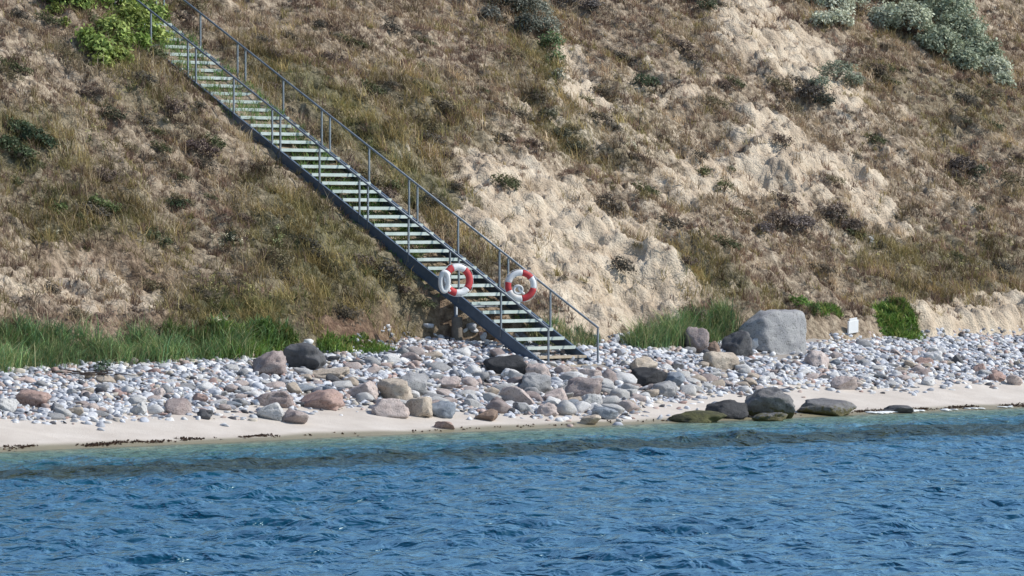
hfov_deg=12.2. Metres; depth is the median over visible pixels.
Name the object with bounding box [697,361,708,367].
cobble
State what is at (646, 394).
cobble
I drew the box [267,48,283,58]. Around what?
tussock
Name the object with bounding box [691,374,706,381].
cobble
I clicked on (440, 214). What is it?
slope grass
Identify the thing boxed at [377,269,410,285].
tussock
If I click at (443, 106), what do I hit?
tussock
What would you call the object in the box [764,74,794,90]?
tussock
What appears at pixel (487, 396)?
cobble
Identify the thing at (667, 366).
cobble
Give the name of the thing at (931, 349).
cobble
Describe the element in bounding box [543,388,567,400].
boulder
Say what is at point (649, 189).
tussock
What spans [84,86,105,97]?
tussock
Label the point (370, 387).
boulder
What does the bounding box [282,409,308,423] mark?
boulder
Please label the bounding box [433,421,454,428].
boulder
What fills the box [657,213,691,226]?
tussock
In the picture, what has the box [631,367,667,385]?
boulder
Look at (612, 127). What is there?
tussock
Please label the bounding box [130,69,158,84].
tussock
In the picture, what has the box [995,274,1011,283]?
tussock
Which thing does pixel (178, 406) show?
boulder
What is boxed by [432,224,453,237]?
tussock
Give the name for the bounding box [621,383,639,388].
cobble
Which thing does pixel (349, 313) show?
tussock
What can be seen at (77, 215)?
tussock
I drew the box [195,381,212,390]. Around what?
cobble
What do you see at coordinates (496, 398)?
cobble
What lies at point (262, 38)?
tussock
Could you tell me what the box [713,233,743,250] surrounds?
tussock
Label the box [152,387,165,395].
boulder
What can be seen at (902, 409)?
boulder
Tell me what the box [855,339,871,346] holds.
cobble
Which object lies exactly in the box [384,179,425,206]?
green shrub
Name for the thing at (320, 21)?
tussock
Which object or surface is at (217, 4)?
tussock
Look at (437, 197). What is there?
tussock
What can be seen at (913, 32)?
tussock
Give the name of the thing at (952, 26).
sea buckthorn
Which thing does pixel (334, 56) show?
tussock
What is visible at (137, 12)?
leafy bush
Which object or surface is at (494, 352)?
cobble
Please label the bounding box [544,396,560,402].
cobble
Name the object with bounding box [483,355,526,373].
boulder
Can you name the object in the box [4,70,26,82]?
tussock
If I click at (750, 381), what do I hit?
cobble
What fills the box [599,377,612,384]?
cobble
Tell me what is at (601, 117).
tussock
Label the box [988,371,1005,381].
boulder
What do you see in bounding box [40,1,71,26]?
leafy bush
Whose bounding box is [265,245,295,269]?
tussock
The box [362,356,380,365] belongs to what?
cobble
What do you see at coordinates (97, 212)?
tussock
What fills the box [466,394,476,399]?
cobble
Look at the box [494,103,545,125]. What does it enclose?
tussock
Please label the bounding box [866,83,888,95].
tussock
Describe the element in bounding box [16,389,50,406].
boulder
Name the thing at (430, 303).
tussock
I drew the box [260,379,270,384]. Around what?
cobble
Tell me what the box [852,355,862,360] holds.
cobble
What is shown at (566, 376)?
cobble
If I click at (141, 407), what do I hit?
boulder
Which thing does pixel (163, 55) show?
tussock
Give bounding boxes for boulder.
[0,398,18,412]
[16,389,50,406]
[68,407,83,415]
[131,402,146,414]
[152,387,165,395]
[164,398,191,414]
[192,393,207,401]
[197,409,212,419]
[252,350,286,375]
[255,391,293,407]
[256,402,283,420]
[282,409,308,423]
[283,343,326,369]
[300,389,344,410]
[312,367,349,378]
[347,380,379,398]
[371,398,409,417]
[377,378,412,399]
[398,372,427,395]
[405,396,432,417]
[432,400,455,417]
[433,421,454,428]
[437,376,460,388]
[475,409,497,420]
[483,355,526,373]
[499,386,534,404]
[500,368,517,376]
[512,402,534,414]
[519,372,551,392]
[525,363,550,376]
[537,402,558,416]
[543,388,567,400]
[565,377,602,396]
[579,368,601,377]
[579,415,600,423]
[583,394,602,404]
[592,406,617,419]
[602,368,617,382]
[629,356,657,369]
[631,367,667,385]
[653,381,676,396]
[665,372,684,386]
[669,410,726,422]
[684,327,708,352]
[702,351,739,369]
[705,399,748,419]
[707,341,720,351]
[721,330,752,356]
[738,309,806,354]
[744,387,794,417]
[751,412,787,420]
[752,338,758,349]
[797,398,856,416]
[804,350,828,368]
[830,376,857,389]
[883,405,913,412]
[915,357,933,363]
[921,376,934,385]
[924,351,942,361]
[952,355,963,363]
[973,363,985,371]
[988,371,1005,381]
[1006,374,1022,384]
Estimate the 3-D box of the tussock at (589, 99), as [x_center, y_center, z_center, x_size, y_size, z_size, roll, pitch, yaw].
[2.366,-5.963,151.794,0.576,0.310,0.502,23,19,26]
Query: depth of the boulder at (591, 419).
121.33 m
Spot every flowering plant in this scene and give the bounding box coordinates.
[84,123,106,155]
[117,76,145,97]
[169,29,199,49]
[195,271,227,292]
[211,232,242,249]
[215,273,272,302]
[271,224,284,247]
[626,136,649,151]
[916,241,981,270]
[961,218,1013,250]
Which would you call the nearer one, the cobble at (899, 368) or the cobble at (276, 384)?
the cobble at (276, 384)
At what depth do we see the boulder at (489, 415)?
120.08 m
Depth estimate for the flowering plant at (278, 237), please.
131.50 m
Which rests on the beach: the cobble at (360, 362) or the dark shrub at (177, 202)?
the cobble at (360, 362)
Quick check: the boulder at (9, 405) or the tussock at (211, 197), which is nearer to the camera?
the boulder at (9, 405)
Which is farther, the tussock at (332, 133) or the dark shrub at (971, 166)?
the dark shrub at (971, 166)
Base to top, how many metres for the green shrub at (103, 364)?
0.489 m
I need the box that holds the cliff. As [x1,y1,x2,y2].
[0,0,1023,353]
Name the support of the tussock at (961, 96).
on the cliff
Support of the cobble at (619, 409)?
on the beach
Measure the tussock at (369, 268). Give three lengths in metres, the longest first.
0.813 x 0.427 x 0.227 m
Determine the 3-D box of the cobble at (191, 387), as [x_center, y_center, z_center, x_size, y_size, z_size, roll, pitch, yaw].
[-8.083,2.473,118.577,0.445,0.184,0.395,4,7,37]
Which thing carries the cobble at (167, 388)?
on the beach
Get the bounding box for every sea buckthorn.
[805,0,870,27]
[867,0,1016,87]
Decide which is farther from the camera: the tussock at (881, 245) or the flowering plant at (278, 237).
the tussock at (881, 245)
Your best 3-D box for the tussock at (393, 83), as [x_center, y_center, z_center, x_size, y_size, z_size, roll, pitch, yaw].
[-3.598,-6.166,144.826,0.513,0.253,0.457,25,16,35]
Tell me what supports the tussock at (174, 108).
on the cliff
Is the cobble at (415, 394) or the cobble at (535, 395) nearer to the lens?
the cobble at (415, 394)
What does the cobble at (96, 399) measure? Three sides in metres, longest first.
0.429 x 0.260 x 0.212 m
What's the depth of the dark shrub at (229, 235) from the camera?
130.51 m
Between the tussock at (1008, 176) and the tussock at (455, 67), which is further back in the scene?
the tussock at (1008, 176)
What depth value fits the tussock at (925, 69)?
166.52 m
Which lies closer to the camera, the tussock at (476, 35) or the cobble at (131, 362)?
the cobble at (131, 362)
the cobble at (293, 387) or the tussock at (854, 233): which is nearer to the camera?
the cobble at (293, 387)
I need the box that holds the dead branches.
[45,369,136,375]
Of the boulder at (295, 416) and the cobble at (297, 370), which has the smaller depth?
the boulder at (295, 416)
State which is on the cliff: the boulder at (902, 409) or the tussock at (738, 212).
the tussock at (738, 212)
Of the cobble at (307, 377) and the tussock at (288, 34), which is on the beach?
the cobble at (307, 377)
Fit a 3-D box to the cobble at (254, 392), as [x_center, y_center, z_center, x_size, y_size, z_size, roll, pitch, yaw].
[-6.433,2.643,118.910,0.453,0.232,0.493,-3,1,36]
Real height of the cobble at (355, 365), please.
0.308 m
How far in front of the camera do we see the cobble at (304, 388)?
120.53 m
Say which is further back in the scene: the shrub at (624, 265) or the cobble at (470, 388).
the shrub at (624, 265)
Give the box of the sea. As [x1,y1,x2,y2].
[0,408,1023,575]
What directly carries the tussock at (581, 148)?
on the cliff
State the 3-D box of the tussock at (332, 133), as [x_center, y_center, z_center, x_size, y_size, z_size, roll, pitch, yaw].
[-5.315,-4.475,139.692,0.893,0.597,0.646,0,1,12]
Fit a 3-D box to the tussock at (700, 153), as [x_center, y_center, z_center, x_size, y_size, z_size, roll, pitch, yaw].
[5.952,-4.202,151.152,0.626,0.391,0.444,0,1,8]
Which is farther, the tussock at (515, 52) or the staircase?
the tussock at (515, 52)
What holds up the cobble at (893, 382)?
on the beach
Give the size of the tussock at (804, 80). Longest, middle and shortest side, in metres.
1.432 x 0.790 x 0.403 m
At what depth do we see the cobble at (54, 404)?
113.39 m
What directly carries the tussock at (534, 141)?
on the cliff
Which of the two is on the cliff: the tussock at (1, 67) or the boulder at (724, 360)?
the tussock at (1, 67)
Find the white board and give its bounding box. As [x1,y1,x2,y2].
[847,317,858,333]
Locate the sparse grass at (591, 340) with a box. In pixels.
[514,310,611,349]
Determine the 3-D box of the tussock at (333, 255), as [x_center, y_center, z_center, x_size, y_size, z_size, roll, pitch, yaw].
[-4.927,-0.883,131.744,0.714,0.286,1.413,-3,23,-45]
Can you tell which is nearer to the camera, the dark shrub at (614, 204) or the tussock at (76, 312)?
the tussock at (76, 312)
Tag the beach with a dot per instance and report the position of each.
(59, 435)
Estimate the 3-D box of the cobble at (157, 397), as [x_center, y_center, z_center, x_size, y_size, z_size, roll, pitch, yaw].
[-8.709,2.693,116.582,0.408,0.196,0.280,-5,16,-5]
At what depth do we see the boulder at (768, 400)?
125.94 m
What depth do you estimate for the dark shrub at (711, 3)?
163.34 m
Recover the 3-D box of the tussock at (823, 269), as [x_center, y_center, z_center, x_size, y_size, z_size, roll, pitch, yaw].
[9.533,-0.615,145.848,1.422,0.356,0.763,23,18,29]
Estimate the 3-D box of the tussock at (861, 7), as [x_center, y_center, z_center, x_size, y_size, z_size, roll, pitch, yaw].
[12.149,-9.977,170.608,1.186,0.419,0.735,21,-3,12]
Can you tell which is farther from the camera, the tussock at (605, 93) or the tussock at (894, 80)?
the tussock at (894, 80)
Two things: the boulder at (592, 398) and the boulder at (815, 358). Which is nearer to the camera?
the boulder at (592, 398)
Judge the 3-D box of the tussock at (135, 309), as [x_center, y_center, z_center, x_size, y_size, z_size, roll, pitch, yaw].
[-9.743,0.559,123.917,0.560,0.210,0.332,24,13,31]
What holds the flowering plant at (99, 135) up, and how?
on the cliff
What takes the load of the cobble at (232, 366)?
on the beach
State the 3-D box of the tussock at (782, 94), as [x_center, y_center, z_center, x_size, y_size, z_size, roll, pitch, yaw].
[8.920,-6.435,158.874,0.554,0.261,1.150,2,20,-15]
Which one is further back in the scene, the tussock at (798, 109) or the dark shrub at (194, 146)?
the tussock at (798, 109)
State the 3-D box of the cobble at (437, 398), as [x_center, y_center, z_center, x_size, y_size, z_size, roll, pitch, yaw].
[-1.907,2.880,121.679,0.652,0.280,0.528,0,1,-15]
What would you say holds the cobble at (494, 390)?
on the beach
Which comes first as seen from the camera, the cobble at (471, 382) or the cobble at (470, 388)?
the cobble at (470, 388)
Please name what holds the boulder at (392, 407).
on the beach
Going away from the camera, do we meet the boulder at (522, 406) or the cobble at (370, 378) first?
the boulder at (522, 406)
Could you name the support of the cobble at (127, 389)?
on the beach
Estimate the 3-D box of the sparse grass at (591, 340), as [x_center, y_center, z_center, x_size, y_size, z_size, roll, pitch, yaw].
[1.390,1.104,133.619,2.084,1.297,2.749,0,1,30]
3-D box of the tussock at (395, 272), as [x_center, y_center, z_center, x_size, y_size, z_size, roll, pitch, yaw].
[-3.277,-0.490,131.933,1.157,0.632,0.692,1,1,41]
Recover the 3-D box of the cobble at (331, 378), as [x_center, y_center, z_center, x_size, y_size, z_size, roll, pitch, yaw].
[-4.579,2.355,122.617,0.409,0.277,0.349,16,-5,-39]
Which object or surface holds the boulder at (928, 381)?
on the beach
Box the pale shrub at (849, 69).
[808,59,866,89]
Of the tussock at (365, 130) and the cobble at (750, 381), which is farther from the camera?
the tussock at (365, 130)
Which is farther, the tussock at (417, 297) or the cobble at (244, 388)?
the tussock at (417, 297)
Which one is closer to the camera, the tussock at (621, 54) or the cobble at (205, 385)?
the cobble at (205, 385)
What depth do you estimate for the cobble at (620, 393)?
126.20 m
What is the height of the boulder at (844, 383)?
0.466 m
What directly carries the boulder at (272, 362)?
on the beach
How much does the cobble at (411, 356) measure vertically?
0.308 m
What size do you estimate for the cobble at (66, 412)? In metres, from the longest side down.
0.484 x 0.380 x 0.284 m
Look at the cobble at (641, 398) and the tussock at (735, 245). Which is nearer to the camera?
the cobble at (641, 398)
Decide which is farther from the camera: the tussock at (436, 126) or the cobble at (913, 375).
the tussock at (436, 126)
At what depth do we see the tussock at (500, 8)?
156.77 m
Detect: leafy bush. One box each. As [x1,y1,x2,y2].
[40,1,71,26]
[42,0,172,67]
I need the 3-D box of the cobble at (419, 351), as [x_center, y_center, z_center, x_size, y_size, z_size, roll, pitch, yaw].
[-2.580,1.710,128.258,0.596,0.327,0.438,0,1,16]
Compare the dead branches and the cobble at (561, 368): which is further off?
the cobble at (561, 368)
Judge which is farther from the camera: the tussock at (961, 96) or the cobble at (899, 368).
the tussock at (961, 96)
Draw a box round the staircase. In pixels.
[104,0,598,366]
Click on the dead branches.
(101, 372)
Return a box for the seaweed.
[3,402,1023,450]
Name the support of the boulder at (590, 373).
on the beach
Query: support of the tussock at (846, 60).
on the cliff
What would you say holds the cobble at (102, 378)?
on the beach
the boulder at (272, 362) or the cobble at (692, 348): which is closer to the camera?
the boulder at (272, 362)
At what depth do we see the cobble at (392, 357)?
126.51 m
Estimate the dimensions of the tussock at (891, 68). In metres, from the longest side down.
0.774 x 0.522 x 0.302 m
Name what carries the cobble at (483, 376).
on the beach
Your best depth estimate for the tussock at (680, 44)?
158.49 m
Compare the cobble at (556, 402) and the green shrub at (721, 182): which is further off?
the green shrub at (721, 182)
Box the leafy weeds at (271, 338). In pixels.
[160,310,304,359]
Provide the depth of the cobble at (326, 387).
120.70 m
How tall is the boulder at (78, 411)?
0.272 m
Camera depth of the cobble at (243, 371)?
121.55 m
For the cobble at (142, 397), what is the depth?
116.12 m
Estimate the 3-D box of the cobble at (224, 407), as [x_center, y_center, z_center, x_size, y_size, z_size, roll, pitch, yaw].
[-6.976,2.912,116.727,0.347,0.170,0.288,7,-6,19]
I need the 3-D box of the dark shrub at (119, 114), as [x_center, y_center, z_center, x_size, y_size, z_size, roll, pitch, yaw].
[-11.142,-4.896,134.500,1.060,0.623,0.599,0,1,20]
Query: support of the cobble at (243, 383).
on the beach
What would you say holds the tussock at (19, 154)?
on the cliff
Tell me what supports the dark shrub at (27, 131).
on the cliff
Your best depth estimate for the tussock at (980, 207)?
155.16 m
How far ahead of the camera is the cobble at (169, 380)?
118.81 m
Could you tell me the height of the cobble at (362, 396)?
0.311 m
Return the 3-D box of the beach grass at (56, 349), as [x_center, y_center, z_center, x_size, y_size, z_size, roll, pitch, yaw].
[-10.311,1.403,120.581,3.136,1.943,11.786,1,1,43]
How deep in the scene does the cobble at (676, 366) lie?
132.18 m
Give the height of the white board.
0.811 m
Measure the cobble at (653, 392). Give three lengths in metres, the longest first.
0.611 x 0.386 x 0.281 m
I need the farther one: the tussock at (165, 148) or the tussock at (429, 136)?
the tussock at (429, 136)
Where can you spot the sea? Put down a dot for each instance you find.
(930, 494)
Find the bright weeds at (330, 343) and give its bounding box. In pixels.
[316,328,399,353]
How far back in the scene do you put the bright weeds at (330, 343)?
127.46 m
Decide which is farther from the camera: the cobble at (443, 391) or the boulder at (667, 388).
the boulder at (667, 388)
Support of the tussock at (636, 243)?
on the cliff
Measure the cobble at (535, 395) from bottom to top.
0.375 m
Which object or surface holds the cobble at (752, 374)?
on the beach
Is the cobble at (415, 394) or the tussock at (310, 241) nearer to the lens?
the cobble at (415, 394)
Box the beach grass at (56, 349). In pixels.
[0,308,267,372]
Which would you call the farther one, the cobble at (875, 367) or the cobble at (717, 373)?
the cobble at (875, 367)
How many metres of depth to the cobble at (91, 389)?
115.88 m
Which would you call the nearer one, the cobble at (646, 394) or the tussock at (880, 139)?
the cobble at (646, 394)
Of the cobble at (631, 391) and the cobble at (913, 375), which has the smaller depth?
the cobble at (631, 391)
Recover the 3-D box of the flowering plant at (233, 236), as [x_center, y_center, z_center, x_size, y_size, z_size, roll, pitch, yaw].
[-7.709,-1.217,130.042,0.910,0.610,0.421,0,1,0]
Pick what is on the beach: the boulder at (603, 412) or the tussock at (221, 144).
the boulder at (603, 412)
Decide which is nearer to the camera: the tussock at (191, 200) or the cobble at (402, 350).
the cobble at (402, 350)
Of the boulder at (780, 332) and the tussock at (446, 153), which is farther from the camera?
the tussock at (446, 153)
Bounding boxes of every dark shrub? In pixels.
[0,115,60,159]
[96,103,127,121]
[165,195,189,210]
[178,138,223,158]
[222,230,239,241]
[477,0,541,31]
[525,0,567,79]
[537,105,586,150]
[551,0,604,10]
[595,191,623,212]
[629,72,660,86]
[696,0,717,9]
[754,201,867,234]
[793,82,837,105]
[942,154,990,178]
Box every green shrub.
[47,193,121,214]
[93,357,114,370]
[143,226,173,246]
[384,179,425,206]
[695,165,735,192]
[788,294,823,315]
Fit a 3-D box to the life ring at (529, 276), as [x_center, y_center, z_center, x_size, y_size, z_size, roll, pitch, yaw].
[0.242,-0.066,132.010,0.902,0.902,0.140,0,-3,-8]
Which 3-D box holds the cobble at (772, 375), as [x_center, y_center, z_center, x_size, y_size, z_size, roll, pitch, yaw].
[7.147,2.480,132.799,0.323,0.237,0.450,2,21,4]
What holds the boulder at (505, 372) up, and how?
on the beach
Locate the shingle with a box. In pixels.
[0,323,1023,420]
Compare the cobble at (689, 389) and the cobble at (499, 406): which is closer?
the cobble at (499, 406)
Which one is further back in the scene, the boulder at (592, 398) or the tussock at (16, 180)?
the tussock at (16, 180)
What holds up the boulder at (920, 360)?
on the beach
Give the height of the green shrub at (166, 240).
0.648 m
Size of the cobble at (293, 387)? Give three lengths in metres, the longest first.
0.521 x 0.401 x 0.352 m
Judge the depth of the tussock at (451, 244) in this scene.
135.94 m
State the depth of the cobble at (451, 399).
121.94 m
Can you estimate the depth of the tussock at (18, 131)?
130.78 m
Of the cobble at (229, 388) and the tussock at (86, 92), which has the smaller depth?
the cobble at (229, 388)
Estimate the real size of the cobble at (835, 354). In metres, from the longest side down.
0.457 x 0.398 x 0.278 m
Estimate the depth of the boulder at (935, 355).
140.28 m
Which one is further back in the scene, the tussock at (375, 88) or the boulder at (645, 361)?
the tussock at (375, 88)
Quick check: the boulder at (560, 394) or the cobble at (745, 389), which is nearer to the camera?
the boulder at (560, 394)
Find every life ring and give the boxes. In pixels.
[443,263,473,296]
[505,269,536,301]
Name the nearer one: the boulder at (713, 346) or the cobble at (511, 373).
the cobble at (511, 373)
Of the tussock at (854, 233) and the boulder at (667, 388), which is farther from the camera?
the tussock at (854, 233)
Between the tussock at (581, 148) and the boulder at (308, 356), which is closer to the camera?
the boulder at (308, 356)
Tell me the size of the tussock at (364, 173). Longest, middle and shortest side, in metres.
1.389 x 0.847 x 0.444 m
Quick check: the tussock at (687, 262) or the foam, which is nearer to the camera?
the foam
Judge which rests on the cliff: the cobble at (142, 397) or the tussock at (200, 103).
the tussock at (200, 103)
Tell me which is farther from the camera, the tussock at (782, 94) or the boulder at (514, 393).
the tussock at (782, 94)
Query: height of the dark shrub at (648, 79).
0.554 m
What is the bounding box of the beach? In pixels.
[0,338,1023,451]
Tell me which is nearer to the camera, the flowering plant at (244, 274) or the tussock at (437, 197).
the flowering plant at (244, 274)
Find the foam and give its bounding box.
[864,406,1012,413]
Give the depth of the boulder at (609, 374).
128.44 m
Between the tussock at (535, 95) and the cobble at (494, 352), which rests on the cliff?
the tussock at (535, 95)
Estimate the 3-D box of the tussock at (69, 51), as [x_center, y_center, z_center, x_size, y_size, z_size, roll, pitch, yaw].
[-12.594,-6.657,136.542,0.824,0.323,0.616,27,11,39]
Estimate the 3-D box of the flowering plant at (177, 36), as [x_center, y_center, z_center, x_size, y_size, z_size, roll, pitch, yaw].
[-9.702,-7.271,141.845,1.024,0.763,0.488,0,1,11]
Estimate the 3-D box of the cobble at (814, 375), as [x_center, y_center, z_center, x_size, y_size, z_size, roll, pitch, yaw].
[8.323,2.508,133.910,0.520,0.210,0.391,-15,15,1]
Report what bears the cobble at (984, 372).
on the beach
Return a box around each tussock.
[0,55,35,74]
[0,66,13,73]
[2,123,23,137]
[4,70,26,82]
[7,6,30,21]
[9,150,29,160]
[10,174,23,185]
[19,155,46,168]
[33,10,64,24]
[44,280,60,293]
[59,46,80,61]
[67,306,91,320]
[72,199,113,218]
[73,210,86,218]
[75,89,95,97]
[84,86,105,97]
[86,11,100,24]
[89,165,121,184]
[122,140,140,155]
[128,305,143,312]
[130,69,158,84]
[135,114,156,125]
[139,43,163,56]
[140,275,169,290]
[147,45,170,58]
[147,125,165,134]
[149,152,170,164]
[150,139,172,153]
[160,127,181,142]
[161,95,191,117]
[168,169,191,180]
[170,190,197,205]
[171,0,205,11]
[173,301,199,317]
[175,10,195,22]
[184,156,198,164]
[191,100,207,110]
[191,155,218,173]
[191,285,220,303]
[201,131,227,149]
[203,193,217,201]
[209,0,223,9]
[224,210,256,225]
[253,33,271,42]
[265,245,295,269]
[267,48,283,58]
[267,81,285,90]
[268,238,287,249]
[280,271,308,289]
[281,29,299,40]
[285,106,296,114]
[292,233,323,250]
[302,245,327,258]
[311,18,328,28]
[314,126,342,141]
[317,103,343,118]
[317,249,346,266]
[317,261,341,273]
[320,50,347,64]
[329,301,364,324]
[335,33,367,47]
[350,253,377,266]
[352,92,368,101]
[355,125,373,135]
[358,166,387,189]
[358,262,378,274]
[360,79,386,94]
[373,259,409,280]
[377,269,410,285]
[380,20,402,33]
[381,187,400,199]
[384,79,398,86]
[398,269,417,279]
[398,284,424,302]
[399,283,413,294]
[412,80,435,93]
[412,114,444,130]
[413,34,436,45]
[413,129,447,145]
[414,297,437,308]
[420,191,451,208]
[429,95,460,114]
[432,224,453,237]
[440,237,471,253]
[441,149,456,158]
[446,63,470,79]
[447,181,465,189]
[460,28,480,38]
[488,259,527,279]
[490,14,510,25]
[490,173,521,190]
[491,131,516,142]
[494,3,513,14]
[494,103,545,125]
[500,172,521,185]
[505,47,525,59]
[510,19,533,32]
[520,86,549,105]
[525,137,546,147]
[563,121,579,132]
[571,136,590,147]
[574,143,593,161]
[579,94,594,102]
[584,7,600,14]
[588,109,616,125]
[589,84,621,102]
[604,49,630,60]
[605,123,622,129]
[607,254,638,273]
[616,51,635,64]
[627,151,649,160]
[631,180,661,196]
[632,241,643,247]
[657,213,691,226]
[661,36,696,52]
[681,254,699,267]
[681,304,705,320]
[682,52,701,61]
[692,150,710,160]
[705,93,730,109]
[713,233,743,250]
[715,0,726,6]
[716,79,734,89]
[727,75,746,87]
[729,204,756,219]
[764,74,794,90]
[767,190,802,206]
[771,103,785,112]
[771,132,795,145]
[775,88,791,100]
[783,101,804,113]
[788,74,824,88]
[806,259,843,277]
[825,173,845,184]
[838,56,859,67]
[843,109,859,116]
[845,226,866,238]
[850,3,868,12]
[853,153,862,159]
[863,63,894,79]
[864,132,887,144]
[865,65,889,80]
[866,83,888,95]
[872,62,888,70]
[877,239,888,248]
[878,41,896,50]
[879,63,896,71]
[882,76,901,84]
[901,25,924,36]
[916,65,933,72]
[950,251,964,259]
[951,90,973,103]
[953,176,982,191]
[973,203,985,210]
[974,84,1007,102]
[979,193,991,201]
[980,116,1006,131]
[992,257,1014,271]
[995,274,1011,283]
[999,169,1023,186]
[1000,195,1014,205]
[1008,151,1023,160]
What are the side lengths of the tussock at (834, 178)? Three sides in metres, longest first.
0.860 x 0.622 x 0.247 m
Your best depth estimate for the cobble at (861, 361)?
137.48 m
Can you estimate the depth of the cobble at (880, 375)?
135.68 m
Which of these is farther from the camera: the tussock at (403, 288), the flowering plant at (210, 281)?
the tussock at (403, 288)
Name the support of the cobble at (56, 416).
on the beach
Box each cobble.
[35,380,48,386]
[48,413,65,419]
[52,402,63,411]
[54,407,71,416]
[67,388,77,393]
[75,401,88,405]
[80,387,93,392]
[82,403,98,409]
[89,396,98,402]
[94,383,108,388]
[95,374,115,382]
[96,410,108,417]
[114,375,125,380]
[120,385,134,393]
[128,357,137,364]
[128,397,145,403]
[133,395,146,399]
[147,395,160,399]
[147,404,163,413]
[161,379,173,382]
[161,384,172,392]
[179,384,194,389]
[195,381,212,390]
[211,399,226,403]
[214,395,228,400]
[218,404,231,409]
[225,384,238,392]
[226,364,238,369]
[227,401,241,406]
[232,398,247,405]
[233,380,248,385]
[234,394,246,398]
[237,368,248,375]
[238,386,251,391]
[242,390,261,395]
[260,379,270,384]
[265,381,285,388]
[286,382,301,393]
[293,367,312,375]
[298,384,314,391]
[300,374,311,380]
[312,380,323,383]
[320,386,337,390]
[326,374,339,381]
[327,356,339,360]
[332,380,352,388]
[343,377,358,385]
[344,362,361,368]
[349,360,362,364]
[356,392,373,401]
[357,379,366,382]
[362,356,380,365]
[365,366,381,372]
[366,377,378,380]
[383,353,400,364]
[395,347,408,354]
[400,352,421,360]
[406,346,425,355]
[411,390,419,397]
[423,392,443,396]
[425,352,442,358]
[425,362,450,371]
[430,374,443,378]
[431,396,449,400]
[434,389,454,394]
[444,397,457,402]
[454,346,470,356]
[458,390,475,394]
[461,377,475,382]
[462,386,478,390]
[463,378,478,386]
[463,398,482,406]
[464,365,481,373]
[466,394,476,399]
[472,372,489,380]
[483,392,502,400]
[484,387,499,394]
[486,399,511,412]
[489,396,505,402]
[490,348,504,356]
[494,383,514,390]
[506,376,521,383]
[508,370,523,377]
[524,387,539,393]
[525,345,537,351]
[526,391,542,401]
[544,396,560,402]
[544,400,558,405]
[546,361,556,365]
[554,365,569,372]
[556,400,576,414]
[559,373,577,379]
[565,371,583,375]
[566,392,573,398]
[568,396,581,400]
[568,399,578,403]
[574,401,590,412]
[581,365,594,368]
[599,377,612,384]
[601,388,611,393]
[601,404,624,413]
[602,384,614,388]
[602,396,619,403]
[609,388,629,398]
[616,372,636,383]
[617,400,639,411]
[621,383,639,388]
[626,389,637,394]
[631,393,646,401]
[640,392,650,397]
[641,389,658,396]
[661,364,671,368]
[671,363,683,369]
[678,371,690,377]
[680,384,695,395]
[684,346,695,353]
[685,384,703,391]
[686,377,700,383]
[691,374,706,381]
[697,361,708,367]
[701,373,717,381]
[702,382,712,388]
[708,371,721,376]
[711,379,724,386]
[735,364,751,369]
[735,381,750,387]
[738,386,749,392]
[739,368,750,373]
[744,378,757,385]
[747,372,759,378]
[759,376,769,380]
[767,372,775,378]
[798,369,810,373]
[803,373,818,378]
[819,375,830,378]
[828,372,839,376]
[830,352,842,357]
[830,359,840,364]
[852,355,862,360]
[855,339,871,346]
[857,359,868,363]
[862,374,873,377]
[870,365,884,370]
[874,373,886,378]
[885,380,897,386]
[888,363,899,366]
[890,349,900,354]
[894,367,907,370]
[895,375,910,379]
[904,360,914,367]
[907,373,921,378]
[911,366,924,370]
[915,369,931,374]
[922,363,931,367]
[928,347,938,351]
[938,346,946,353]
[978,370,991,374]
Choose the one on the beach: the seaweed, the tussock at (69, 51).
the seaweed
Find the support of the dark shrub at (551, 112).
on the cliff
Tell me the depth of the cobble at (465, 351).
129.03 m
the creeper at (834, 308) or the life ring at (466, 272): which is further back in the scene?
the creeper at (834, 308)
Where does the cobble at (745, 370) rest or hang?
on the beach
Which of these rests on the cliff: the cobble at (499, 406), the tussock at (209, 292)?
the tussock at (209, 292)
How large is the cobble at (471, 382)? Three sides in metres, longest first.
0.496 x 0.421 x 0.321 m
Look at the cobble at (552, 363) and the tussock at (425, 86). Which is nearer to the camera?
the cobble at (552, 363)
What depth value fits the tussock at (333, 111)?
140.76 m
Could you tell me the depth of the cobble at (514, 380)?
125.84 m
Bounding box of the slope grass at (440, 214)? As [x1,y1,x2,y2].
[0,0,1023,347]
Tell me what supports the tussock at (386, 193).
on the cliff
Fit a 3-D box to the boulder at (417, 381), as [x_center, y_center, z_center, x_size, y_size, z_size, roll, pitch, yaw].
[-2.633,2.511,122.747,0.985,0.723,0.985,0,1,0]
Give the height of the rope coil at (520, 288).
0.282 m
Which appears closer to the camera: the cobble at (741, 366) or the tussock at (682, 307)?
the cobble at (741, 366)
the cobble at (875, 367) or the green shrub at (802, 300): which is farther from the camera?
the green shrub at (802, 300)
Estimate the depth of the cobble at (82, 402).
114.25 m
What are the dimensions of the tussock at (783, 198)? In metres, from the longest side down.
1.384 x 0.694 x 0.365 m
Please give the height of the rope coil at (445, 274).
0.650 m
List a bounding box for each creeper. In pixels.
[803,297,844,318]
[868,295,926,339]
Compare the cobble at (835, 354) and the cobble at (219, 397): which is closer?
the cobble at (219, 397)
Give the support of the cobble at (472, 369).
on the beach
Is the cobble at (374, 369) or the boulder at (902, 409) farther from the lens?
the boulder at (902, 409)
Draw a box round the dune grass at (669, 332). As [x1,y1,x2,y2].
[613,292,756,349]
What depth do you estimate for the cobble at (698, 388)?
129.09 m
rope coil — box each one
[438,270,450,293]
[512,284,524,294]
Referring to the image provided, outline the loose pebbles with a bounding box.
[0,371,1023,430]
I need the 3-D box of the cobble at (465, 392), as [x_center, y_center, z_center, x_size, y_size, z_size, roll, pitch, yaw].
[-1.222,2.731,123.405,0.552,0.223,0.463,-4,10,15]
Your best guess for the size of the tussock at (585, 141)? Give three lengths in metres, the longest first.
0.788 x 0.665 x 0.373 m

